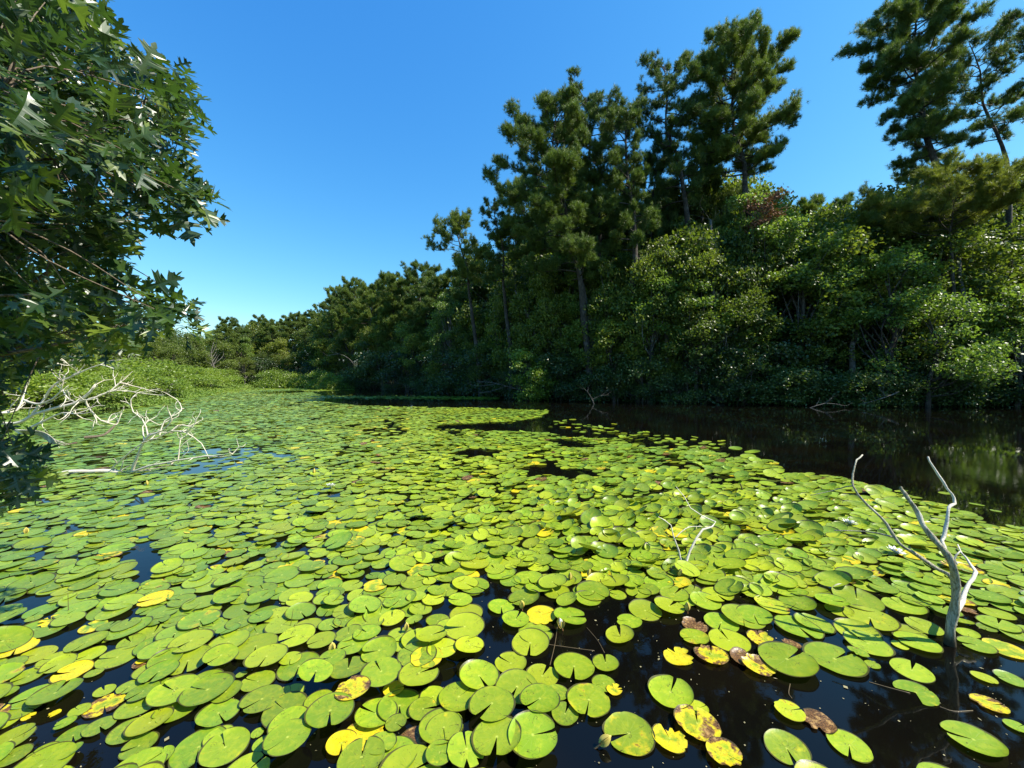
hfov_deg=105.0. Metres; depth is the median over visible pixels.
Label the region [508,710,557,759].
lily pad
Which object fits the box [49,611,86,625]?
lily pad
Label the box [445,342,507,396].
shrub
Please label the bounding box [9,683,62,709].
lily pad
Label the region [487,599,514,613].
lily pad
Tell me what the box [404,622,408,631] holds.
water lily bud
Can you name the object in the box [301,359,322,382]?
shrub
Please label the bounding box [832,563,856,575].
lily pad
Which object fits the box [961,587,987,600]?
lily pad
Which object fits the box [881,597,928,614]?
lily pad
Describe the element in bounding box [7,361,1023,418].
ground
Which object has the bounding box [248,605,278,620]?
lily pad
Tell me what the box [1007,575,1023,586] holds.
lily pad
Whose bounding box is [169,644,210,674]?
lily pad
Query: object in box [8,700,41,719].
lily pad
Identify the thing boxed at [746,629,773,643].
lily pad
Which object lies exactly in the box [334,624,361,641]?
lily pad
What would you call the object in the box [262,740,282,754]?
lily pad
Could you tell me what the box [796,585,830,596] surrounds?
lily pad
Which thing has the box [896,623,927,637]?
lily pad
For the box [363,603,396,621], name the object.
lily pad
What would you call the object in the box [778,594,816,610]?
lily pad
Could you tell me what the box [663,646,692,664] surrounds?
lily pad
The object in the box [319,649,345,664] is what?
lily pad
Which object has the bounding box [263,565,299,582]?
lily pad
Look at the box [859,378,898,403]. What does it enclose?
dead branch
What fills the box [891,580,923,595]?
lily pad
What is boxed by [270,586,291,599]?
lily pad
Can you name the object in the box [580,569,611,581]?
lily pad
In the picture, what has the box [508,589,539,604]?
lily pad
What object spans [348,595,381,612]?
lily pad
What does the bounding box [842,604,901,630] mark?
lily pad
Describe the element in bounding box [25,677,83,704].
lily pad
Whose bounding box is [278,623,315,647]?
lily pad
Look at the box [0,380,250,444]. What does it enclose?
marsh plants
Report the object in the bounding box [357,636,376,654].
lily pad
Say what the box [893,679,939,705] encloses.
lily pad
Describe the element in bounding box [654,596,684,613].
lily pad
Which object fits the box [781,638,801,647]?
lily pad
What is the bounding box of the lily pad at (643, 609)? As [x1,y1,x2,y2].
[628,599,661,620]
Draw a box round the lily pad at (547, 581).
[538,573,567,587]
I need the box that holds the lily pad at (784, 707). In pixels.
[774,699,805,721]
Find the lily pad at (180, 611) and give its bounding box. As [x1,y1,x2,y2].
[163,605,203,622]
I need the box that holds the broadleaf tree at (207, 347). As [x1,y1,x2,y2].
[203,336,215,362]
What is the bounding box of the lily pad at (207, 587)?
[193,578,220,591]
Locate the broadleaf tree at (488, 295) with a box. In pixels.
[464,241,514,308]
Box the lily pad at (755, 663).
[741,653,776,675]
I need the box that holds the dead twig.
[658,487,715,560]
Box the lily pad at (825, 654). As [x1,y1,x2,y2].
[802,641,869,676]
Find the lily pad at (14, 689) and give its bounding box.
[1,686,19,697]
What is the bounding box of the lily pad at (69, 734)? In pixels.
[55,724,87,741]
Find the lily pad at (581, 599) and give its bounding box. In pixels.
[576,590,601,605]
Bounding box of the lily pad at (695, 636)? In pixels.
[680,628,709,643]
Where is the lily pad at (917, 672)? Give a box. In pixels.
[889,657,935,682]
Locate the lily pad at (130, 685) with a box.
[115,679,141,693]
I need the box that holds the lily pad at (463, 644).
[455,635,483,652]
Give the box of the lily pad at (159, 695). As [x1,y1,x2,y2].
[145,673,199,706]
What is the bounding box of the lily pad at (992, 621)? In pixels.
[975,615,1023,632]
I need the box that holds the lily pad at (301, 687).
[283,683,305,693]
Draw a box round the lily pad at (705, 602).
[690,591,721,609]
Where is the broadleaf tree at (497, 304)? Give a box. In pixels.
[473,294,528,378]
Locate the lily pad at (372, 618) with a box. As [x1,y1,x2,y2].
[346,613,383,630]
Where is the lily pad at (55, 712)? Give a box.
[47,709,61,716]
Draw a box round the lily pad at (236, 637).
[208,630,249,647]
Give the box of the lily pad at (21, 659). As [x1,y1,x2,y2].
[0,655,28,664]
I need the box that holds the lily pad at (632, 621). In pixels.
[617,613,641,627]
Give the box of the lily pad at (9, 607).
[0,603,22,612]
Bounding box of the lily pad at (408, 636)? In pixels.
[401,628,430,646]
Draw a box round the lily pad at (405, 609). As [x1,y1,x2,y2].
[399,602,425,616]
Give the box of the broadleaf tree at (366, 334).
[348,326,391,383]
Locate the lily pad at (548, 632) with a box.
[518,622,552,641]
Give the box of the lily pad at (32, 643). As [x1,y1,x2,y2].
[0,637,40,657]
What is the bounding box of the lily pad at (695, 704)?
[691,700,708,714]
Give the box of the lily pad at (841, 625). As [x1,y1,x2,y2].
[833,618,883,641]
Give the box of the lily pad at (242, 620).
[225,615,250,628]
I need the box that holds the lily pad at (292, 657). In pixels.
[278,651,301,664]
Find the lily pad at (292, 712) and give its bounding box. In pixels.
[267,705,307,733]
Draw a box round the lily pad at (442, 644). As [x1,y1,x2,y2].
[426,638,456,657]
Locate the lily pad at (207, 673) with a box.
[197,668,223,689]
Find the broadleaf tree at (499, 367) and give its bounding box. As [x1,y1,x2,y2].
[488,344,508,383]
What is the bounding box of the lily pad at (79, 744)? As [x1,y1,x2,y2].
[60,741,83,759]
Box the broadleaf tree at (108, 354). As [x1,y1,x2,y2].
[72,320,136,361]
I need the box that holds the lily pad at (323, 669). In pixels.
[298,658,333,681]
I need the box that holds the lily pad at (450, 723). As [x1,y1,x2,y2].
[425,711,462,741]
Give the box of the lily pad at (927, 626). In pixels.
[904,616,944,635]
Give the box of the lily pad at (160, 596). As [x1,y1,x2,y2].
[136,589,173,606]
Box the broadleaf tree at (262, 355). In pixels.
[254,351,276,370]
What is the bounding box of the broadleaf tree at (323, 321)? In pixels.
[306,310,357,371]
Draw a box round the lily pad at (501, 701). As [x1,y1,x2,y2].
[468,686,515,721]
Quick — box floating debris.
[44,603,1018,767]
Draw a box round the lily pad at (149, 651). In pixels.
[137,637,173,658]
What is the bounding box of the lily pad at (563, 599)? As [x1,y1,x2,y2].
[556,592,576,605]
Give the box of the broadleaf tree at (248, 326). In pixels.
[237,321,269,378]
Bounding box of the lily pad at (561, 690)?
[550,684,567,699]
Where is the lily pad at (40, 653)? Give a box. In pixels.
[21,645,58,664]
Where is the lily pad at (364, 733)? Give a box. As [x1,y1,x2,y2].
[340,722,384,751]
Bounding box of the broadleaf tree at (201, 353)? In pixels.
[161,329,213,367]
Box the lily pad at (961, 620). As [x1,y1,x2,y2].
[958,618,975,623]
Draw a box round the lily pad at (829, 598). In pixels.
[815,593,849,605]
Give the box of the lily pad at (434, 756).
[425,739,449,765]
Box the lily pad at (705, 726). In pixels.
[674,704,721,740]
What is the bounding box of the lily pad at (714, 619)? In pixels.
[704,612,738,631]
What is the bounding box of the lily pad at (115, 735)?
[105,717,144,744]
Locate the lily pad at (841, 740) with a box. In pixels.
[826,728,873,763]
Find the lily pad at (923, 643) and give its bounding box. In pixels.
[892,630,943,652]
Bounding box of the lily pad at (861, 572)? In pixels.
[835,566,873,579]
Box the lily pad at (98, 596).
[82,592,117,600]
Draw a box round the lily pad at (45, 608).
[21,602,58,618]
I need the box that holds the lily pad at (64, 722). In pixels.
[53,715,77,729]
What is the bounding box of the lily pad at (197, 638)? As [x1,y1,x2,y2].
[167,629,213,652]
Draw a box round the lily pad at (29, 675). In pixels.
[10,666,46,685]
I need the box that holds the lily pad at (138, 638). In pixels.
[115,633,145,649]
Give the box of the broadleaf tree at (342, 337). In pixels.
[328,330,363,368]
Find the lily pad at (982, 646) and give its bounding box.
[956,636,998,653]
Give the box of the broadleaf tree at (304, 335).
[288,327,319,367]
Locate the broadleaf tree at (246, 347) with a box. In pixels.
[222,336,254,381]
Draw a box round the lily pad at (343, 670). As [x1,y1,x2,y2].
[330,656,366,678]
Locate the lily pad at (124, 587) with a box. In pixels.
[98,582,140,595]
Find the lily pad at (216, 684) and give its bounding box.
[177,672,234,706]
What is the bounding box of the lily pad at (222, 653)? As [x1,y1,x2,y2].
[202,643,238,665]
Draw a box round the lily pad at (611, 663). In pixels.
[592,654,618,670]
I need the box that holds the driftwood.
[84,423,116,438]
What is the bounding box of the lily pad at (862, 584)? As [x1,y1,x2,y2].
[850,579,880,592]
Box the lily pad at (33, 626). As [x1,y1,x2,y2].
[23,619,52,630]
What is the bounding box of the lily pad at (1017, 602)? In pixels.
[1009,598,1023,606]
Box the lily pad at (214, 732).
[202,724,233,745]
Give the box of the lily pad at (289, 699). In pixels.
[261,691,306,728]
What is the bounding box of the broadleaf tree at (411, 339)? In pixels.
[390,332,442,385]
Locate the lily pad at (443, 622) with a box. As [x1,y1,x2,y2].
[436,619,458,631]
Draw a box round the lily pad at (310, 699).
[303,689,331,706]
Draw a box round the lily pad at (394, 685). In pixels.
[383,680,403,696]
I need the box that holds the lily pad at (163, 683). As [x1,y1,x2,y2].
[159,677,170,686]
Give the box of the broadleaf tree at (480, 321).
[462,312,515,352]
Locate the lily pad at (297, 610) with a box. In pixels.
[284,602,315,619]
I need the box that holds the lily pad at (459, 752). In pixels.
[447,731,483,767]
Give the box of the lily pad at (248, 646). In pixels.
[234,633,278,658]
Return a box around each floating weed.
[549,644,593,650]
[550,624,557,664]
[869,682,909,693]
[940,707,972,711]
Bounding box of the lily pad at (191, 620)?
[177,609,221,628]
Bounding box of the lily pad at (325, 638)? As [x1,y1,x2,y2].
[307,631,336,647]
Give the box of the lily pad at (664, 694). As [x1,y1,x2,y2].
[648,674,693,708]
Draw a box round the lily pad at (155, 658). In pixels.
[147,647,182,667]
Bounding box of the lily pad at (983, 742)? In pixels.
[940,720,1008,756]
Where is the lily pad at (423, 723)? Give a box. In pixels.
[419,707,463,744]
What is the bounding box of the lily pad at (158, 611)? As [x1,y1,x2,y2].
[146,605,180,618]
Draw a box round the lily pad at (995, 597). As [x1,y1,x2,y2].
[969,589,1012,602]
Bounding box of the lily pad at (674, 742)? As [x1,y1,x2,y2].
[651,723,687,753]
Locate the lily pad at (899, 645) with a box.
[891,640,908,649]
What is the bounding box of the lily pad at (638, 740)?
[602,711,654,755]
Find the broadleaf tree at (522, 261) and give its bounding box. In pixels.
[512,217,543,319]
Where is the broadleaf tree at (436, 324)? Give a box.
[422,291,463,393]
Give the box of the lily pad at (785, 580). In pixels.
[764,571,797,587]
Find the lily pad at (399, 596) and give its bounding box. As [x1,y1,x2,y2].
[383,589,416,607]
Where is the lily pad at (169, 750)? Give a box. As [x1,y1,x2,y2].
[143,745,174,764]
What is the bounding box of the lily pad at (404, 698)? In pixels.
[377,688,419,720]
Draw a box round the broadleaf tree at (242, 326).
[233,324,259,370]
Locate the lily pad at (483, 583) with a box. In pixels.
[461,577,488,593]
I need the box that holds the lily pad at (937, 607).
[927,602,963,616]
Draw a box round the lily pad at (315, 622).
[294,618,321,627]
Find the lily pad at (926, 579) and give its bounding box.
[903,571,942,585]
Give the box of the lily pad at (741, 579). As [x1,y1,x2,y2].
[717,576,749,590]
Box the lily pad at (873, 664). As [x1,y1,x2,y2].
[864,660,880,668]
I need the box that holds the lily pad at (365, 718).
[354,698,397,727]
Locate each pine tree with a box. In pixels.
[209,323,241,368]
[210,348,226,364]
[213,316,251,376]
[242,314,264,370]
[251,317,288,352]
[272,312,308,350]
[289,314,307,368]
[291,308,322,345]
[308,322,330,360]
[312,300,327,316]
[313,294,337,339]
[319,287,354,336]
[323,284,341,305]
[329,307,355,368]
[333,275,369,365]
[341,281,390,351]
[348,315,369,382]
[362,273,395,382]
[369,269,415,376]
[377,299,412,383]
[391,258,444,353]
[398,308,418,363]
[402,285,422,304]
[403,270,457,373]
[406,300,444,378]
[421,207,491,396]
[433,289,456,339]
[440,271,491,329]
[441,254,480,309]
[478,196,522,397]
[481,81,622,394]
[490,227,526,279]
[494,164,547,267]
[531,162,602,255]
[549,64,629,281]
[592,85,661,401]
[602,181,656,257]
[617,49,708,230]
[620,127,693,262]
[664,7,811,253]
[667,124,750,238]
[786,192,828,229]
[816,191,855,213]
[830,0,997,299]
[851,144,1023,401]
[889,147,957,244]
[931,7,1023,265]
[999,8,1023,64]
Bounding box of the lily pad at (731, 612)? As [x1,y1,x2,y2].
[721,603,765,629]
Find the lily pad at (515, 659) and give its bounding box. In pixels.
[495,651,526,671]
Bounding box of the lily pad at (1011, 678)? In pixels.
[992,669,1023,686]
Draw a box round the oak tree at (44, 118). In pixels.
[0,0,232,516]
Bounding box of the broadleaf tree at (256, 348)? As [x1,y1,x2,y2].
[245,342,276,371]
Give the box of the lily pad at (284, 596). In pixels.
[278,586,309,601]
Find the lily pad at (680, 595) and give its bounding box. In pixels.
[659,586,688,600]
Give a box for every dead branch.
[1,356,169,429]
[57,391,244,474]
[468,381,524,392]
[810,394,846,407]
[810,454,977,647]
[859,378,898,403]
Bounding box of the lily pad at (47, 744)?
[27,741,58,756]
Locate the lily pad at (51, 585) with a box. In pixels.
[27,577,69,593]
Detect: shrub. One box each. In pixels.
[0,372,100,407]
[4,382,76,399]
[6,368,105,408]
[14,373,133,406]
[49,374,132,404]
[73,363,140,384]
[75,374,155,401]
[85,368,167,393]
[87,356,170,380]
[100,362,190,388]
[118,354,205,383]
[141,361,214,385]
[144,376,197,395]
[166,365,222,390]
[190,365,233,385]
[197,366,243,386]
[209,366,246,382]
[239,356,279,380]
[239,365,266,383]
[249,370,279,386]
[253,368,294,388]
[280,371,313,388]
[284,367,313,385]
[297,366,319,384]
[298,368,341,388]
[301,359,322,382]
[310,360,341,380]
[313,372,353,389]
[332,366,391,388]
[351,348,404,388]
[416,344,469,394]
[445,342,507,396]
[471,335,515,390]
[472,362,517,396]
[486,369,524,396]
[494,364,539,398]
[505,347,559,400]
[505,349,567,388]
[526,351,584,399]
[528,341,581,391]
[545,371,610,401]
[552,351,598,392]
[560,369,635,402]
[577,336,636,387]
[589,363,644,401]
[604,350,654,399]
[606,354,676,401]
[644,335,691,385]
[669,352,756,404]
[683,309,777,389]
[686,344,766,399]
[699,350,790,404]
[711,336,835,394]
[719,367,811,404]
[737,363,839,405]
[755,314,848,372]
[770,378,827,404]
[778,375,865,405]
[790,369,884,405]
[791,308,884,391]
[809,368,927,407]
[820,347,915,374]
[835,369,934,406]
[848,355,949,385]
[859,377,948,406]
[870,359,949,401]
[894,354,971,404]
[913,371,1004,406]
[934,349,1023,407]
[940,366,1017,404]
[974,358,1023,404]
[977,374,1023,406]
[985,376,1023,406]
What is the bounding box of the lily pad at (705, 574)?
[695,564,725,580]
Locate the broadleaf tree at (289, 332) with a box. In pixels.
[265,327,299,360]
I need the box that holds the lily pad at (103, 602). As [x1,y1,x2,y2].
[95,594,126,608]
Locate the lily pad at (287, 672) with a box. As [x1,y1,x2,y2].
[276,651,319,680]
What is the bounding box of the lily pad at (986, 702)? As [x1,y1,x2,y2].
[968,693,1010,713]
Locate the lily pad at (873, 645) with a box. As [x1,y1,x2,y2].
[843,630,895,656]
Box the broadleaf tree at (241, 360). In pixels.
[232,356,256,383]
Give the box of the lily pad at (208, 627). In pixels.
[183,626,214,644]
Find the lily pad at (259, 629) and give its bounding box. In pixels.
[249,623,267,636]
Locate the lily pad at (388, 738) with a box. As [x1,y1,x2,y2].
[372,731,396,754]
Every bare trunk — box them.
[503,261,546,397]
[583,280,595,373]
[626,219,652,399]
[664,259,682,396]
[682,206,723,401]
[848,271,865,390]
[948,239,993,400]
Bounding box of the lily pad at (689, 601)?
[679,598,696,605]
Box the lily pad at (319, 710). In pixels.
[304,692,354,727]
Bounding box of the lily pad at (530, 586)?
[524,582,551,591]
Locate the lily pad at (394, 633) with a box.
[388,627,412,640]
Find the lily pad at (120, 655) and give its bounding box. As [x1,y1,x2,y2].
[94,646,135,668]
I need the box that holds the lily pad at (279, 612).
[263,606,288,622]
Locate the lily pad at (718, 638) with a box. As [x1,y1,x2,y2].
[708,628,750,651]
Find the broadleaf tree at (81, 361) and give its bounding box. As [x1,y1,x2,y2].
[54,332,105,371]
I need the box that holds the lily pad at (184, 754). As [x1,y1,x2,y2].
[168,725,225,767]
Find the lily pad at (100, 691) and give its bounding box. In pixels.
[92,684,115,696]
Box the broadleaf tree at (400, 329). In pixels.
[386,321,423,387]
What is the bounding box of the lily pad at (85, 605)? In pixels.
[52,599,99,618]
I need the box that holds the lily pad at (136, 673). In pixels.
[131,664,146,678]
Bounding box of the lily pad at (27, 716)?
[20,711,36,720]
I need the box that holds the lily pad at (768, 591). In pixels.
[749,582,772,595]
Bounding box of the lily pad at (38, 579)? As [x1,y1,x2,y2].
[5,573,56,591]
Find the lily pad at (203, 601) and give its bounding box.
[181,595,214,609]
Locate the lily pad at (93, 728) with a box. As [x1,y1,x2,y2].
[81,715,116,736]
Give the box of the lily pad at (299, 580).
[284,574,313,586]
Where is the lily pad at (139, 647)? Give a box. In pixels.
[132,636,164,655]
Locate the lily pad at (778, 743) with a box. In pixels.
[764,728,811,764]
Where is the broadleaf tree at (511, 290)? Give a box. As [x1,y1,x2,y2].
[483,275,546,385]
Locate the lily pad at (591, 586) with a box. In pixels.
[576,580,609,600]
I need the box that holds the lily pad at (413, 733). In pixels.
[400,725,426,745]
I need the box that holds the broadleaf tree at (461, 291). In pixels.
[446,266,477,310]
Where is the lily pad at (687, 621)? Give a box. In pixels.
[682,616,707,632]
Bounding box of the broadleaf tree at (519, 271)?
[485,253,572,335]
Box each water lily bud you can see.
[328,642,335,649]
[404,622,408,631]
[519,600,524,610]
[557,617,564,630]
[594,734,610,748]
[684,602,690,613]
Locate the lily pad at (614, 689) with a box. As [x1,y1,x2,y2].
[606,683,621,694]
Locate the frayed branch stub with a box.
[13,429,68,447]
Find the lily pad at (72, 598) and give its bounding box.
[57,589,98,606]
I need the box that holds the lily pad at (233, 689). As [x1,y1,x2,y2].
[210,680,241,702]
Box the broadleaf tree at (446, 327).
[416,320,448,367]
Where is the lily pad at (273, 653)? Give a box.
[243,643,287,667]
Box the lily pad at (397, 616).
[378,609,404,625]
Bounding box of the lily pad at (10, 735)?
[0,723,36,745]
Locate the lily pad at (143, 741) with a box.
[118,731,159,759]
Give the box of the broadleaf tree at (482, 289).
[466,272,533,341]
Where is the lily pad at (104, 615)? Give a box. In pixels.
[94,603,132,620]
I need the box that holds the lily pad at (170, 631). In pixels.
[154,625,193,640]
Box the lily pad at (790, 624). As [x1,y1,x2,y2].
[774,614,824,638]
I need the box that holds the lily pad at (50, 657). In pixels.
[34,651,70,668]
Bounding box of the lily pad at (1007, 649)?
[982,638,1023,659]
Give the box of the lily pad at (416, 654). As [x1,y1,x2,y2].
[411,646,442,667]
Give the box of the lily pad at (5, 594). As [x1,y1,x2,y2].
[0,588,27,601]
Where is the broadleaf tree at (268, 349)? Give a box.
[254,342,291,368]
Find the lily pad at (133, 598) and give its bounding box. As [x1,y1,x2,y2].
[103,593,144,609]
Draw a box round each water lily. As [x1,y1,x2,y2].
[842,519,856,523]
[887,545,905,553]
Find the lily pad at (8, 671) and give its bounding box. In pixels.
[0,662,25,683]
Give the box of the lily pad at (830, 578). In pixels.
[814,570,852,586]
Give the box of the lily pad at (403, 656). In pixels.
[397,641,436,666]
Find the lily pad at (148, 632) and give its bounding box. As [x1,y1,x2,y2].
[132,623,170,639]
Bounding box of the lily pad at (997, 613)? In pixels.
[977,607,1017,619]
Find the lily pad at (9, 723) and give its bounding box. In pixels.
[0,713,22,728]
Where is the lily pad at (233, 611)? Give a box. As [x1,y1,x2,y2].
[223,602,259,618]
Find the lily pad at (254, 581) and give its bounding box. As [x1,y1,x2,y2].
[230,576,266,592]
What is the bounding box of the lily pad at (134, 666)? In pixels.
[131,661,147,668]
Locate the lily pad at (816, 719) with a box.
[803,708,837,733]
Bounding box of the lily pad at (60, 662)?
[38,653,77,672]
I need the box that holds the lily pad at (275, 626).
[264,616,297,633]
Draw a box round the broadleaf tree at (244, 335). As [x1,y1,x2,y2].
[222,332,257,379]
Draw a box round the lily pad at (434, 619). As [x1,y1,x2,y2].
[426,614,449,624]
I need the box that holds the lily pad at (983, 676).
[969,671,998,683]
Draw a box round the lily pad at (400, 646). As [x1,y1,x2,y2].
[395,635,407,651]
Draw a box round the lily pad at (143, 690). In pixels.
[125,680,160,701]
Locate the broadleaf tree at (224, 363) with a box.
[185,333,243,372]
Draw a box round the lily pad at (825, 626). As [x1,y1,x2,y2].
[794,613,835,633]
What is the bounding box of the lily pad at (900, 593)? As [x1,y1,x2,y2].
[891,590,925,602]
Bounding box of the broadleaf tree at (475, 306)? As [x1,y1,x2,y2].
[447,274,539,349]
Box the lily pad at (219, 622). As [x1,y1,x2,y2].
[198,617,228,629]
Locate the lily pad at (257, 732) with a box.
[251,727,263,737]
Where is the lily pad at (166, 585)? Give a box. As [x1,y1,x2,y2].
[136,582,170,595]
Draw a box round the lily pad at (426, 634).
[415,625,446,641]
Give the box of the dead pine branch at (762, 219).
[738,187,795,241]
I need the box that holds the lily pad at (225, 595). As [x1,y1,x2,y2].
[212,586,242,602]
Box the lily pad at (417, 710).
[408,697,435,719]
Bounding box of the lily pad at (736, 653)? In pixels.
[730,647,751,665]
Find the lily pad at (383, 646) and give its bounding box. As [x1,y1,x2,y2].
[361,635,396,662]
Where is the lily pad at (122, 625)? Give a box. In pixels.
[110,617,141,630]
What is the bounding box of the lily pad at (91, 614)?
[85,602,121,619]
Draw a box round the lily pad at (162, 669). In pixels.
[137,659,179,682]
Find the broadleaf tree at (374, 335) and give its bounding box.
[367,307,412,379]
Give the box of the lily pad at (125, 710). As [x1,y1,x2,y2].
[113,697,151,718]
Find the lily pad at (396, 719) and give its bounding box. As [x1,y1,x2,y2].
[385,713,406,731]
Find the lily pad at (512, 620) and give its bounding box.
[502,610,528,626]
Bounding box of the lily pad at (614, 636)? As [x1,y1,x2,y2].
[606,624,633,642]
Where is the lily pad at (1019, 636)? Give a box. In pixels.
[999,629,1023,640]
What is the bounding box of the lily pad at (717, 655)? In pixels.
[693,644,728,664]
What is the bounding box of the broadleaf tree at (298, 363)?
[293,352,312,369]
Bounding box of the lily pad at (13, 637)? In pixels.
[0,626,33,652]
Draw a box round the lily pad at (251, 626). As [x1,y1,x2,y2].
[220,622,256,637]
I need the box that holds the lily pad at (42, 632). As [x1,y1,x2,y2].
[33,624,67,637]
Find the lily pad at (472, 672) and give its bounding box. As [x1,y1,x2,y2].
[459,659,499,689]
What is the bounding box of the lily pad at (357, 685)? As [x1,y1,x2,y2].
[334,675,370,700]
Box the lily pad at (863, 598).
[831,583,884,611]
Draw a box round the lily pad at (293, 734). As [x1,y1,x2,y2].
[262,718,311,756]
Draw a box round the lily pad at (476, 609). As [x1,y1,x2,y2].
[449,604,482,617]
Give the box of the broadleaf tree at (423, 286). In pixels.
[412,275,454,359]
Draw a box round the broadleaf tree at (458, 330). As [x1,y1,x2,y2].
[445,322,489,367]
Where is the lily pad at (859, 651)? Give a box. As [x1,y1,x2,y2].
[847,646,869,656]
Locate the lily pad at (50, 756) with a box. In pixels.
[13,741,76,767]
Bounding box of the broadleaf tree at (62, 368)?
[6,335,76,402]
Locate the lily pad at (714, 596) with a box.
[701,587,734,601]
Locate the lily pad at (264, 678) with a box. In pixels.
[240,670,275,691]
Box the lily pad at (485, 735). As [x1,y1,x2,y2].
[471,715,521,755]
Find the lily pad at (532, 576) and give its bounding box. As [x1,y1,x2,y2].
[514,571,542,583]
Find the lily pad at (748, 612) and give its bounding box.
[736,604,772,624]
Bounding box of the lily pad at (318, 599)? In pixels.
[312,589,340,603]
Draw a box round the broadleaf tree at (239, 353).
[219,337,255,369]
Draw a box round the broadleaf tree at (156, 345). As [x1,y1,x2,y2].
[128,324,171,360]
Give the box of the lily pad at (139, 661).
[135,659,148,663]
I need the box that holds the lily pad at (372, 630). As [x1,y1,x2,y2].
[353,624,380,639]
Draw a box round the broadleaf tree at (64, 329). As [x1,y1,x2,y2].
[41,303,101,360]
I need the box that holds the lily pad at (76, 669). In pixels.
[48,659,94,682]
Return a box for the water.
[0,386,1023,767]
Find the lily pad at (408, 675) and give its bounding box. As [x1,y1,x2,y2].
[398,659,438,685]
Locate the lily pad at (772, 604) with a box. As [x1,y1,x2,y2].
[754,595,789,613]
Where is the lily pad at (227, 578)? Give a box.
[212,570,246,585]
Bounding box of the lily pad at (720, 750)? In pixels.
[706,737,742,766]
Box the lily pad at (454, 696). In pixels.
[439,681,476,711]
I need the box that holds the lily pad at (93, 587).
[59,585,100,598]
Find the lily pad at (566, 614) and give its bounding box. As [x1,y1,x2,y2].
[554,607,585,624]
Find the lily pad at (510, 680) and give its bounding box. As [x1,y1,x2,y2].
[495,668,536,703]
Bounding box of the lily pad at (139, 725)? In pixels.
[123,706,173,736]
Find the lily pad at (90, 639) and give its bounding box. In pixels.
[63,631,108,652]
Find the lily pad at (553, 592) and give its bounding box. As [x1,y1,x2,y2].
[544,585,569,598]
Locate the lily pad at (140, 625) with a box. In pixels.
[104,616,152,640]
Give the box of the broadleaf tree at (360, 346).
[349,341,390,388]
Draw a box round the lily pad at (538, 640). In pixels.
[512,628,549,655]
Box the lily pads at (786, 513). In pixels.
[0,387,1023,767]
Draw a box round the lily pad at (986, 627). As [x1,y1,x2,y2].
[975,622,998,631]
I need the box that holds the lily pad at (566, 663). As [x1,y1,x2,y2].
[554,652,594,679]
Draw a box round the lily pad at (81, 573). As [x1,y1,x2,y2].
[55,566,99,581]
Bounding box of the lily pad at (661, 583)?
[644,573,673,588]
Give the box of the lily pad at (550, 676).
[526,664,558,685]
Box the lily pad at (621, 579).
[600,574,629,585]
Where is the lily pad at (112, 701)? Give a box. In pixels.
[81,692,125,717]
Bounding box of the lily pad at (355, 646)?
[337,635,368,654]
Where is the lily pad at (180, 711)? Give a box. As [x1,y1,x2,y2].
[151,701,197,722]
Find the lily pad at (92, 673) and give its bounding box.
[83,668,104,677]
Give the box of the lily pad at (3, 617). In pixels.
[0,607,26,622]
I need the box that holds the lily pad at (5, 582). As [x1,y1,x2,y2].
[0,573,33,591]
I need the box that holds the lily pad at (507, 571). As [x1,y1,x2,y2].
[487,566,516,578]
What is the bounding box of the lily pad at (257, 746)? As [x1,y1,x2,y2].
[252,735,265,751]
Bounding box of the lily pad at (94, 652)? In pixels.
[74,645,106,661]
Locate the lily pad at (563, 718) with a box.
[552,701,578,725]
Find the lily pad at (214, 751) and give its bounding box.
[197,726,250,766]
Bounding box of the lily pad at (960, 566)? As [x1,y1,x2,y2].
[940,560,984,574]
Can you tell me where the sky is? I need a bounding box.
[1,0,1023,362]
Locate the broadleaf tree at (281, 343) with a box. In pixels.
[269,337,305,371]
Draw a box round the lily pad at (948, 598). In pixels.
[937,594,976,605]
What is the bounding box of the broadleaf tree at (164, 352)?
[141,340,190,370]
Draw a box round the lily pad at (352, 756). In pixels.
[336,735,384,767]
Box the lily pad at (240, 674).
[235,671,246,677]
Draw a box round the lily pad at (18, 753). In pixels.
[0,743,33,767]
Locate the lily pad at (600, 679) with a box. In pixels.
[592,674,615,691]
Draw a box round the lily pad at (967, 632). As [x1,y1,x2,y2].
[956,627,980,638]
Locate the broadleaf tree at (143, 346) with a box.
[70,321,154,362]
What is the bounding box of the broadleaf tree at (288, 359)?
[270,355,297,372]
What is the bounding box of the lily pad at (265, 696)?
[239,684,283,713]
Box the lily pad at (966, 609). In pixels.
[962,607,976,613]
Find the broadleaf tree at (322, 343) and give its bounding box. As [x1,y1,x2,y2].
[307,337,349,375]
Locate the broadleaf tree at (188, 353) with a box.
[151,330,198,365]
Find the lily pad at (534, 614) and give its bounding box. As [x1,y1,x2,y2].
[527,605,555,624]
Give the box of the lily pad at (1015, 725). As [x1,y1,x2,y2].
[1002,718,1023,732]
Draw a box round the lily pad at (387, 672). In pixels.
[360,657,401,686]
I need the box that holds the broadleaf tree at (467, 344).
[453,309,504,358]
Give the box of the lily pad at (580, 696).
[567,683,609,717]
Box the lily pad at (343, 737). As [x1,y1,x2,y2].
[325,729,356,755]
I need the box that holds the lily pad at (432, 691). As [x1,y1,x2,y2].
[419,686,442,706]
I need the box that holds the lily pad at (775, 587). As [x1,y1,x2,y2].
[760,577,794,595]
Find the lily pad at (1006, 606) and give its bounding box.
[988,601,1017,611]
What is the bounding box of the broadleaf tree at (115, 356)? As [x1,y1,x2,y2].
[95,341,157,371]
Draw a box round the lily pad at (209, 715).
[194,698,240,726]
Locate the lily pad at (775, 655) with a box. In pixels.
[758,641,819,676]
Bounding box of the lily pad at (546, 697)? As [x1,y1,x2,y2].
[520,683,559,711]
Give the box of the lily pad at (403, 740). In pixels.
[376,736,416,767]
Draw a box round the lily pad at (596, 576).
[586,572,615,589]
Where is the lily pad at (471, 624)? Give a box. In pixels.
[445,612,484,639]
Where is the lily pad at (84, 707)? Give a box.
[67,702,91,716]

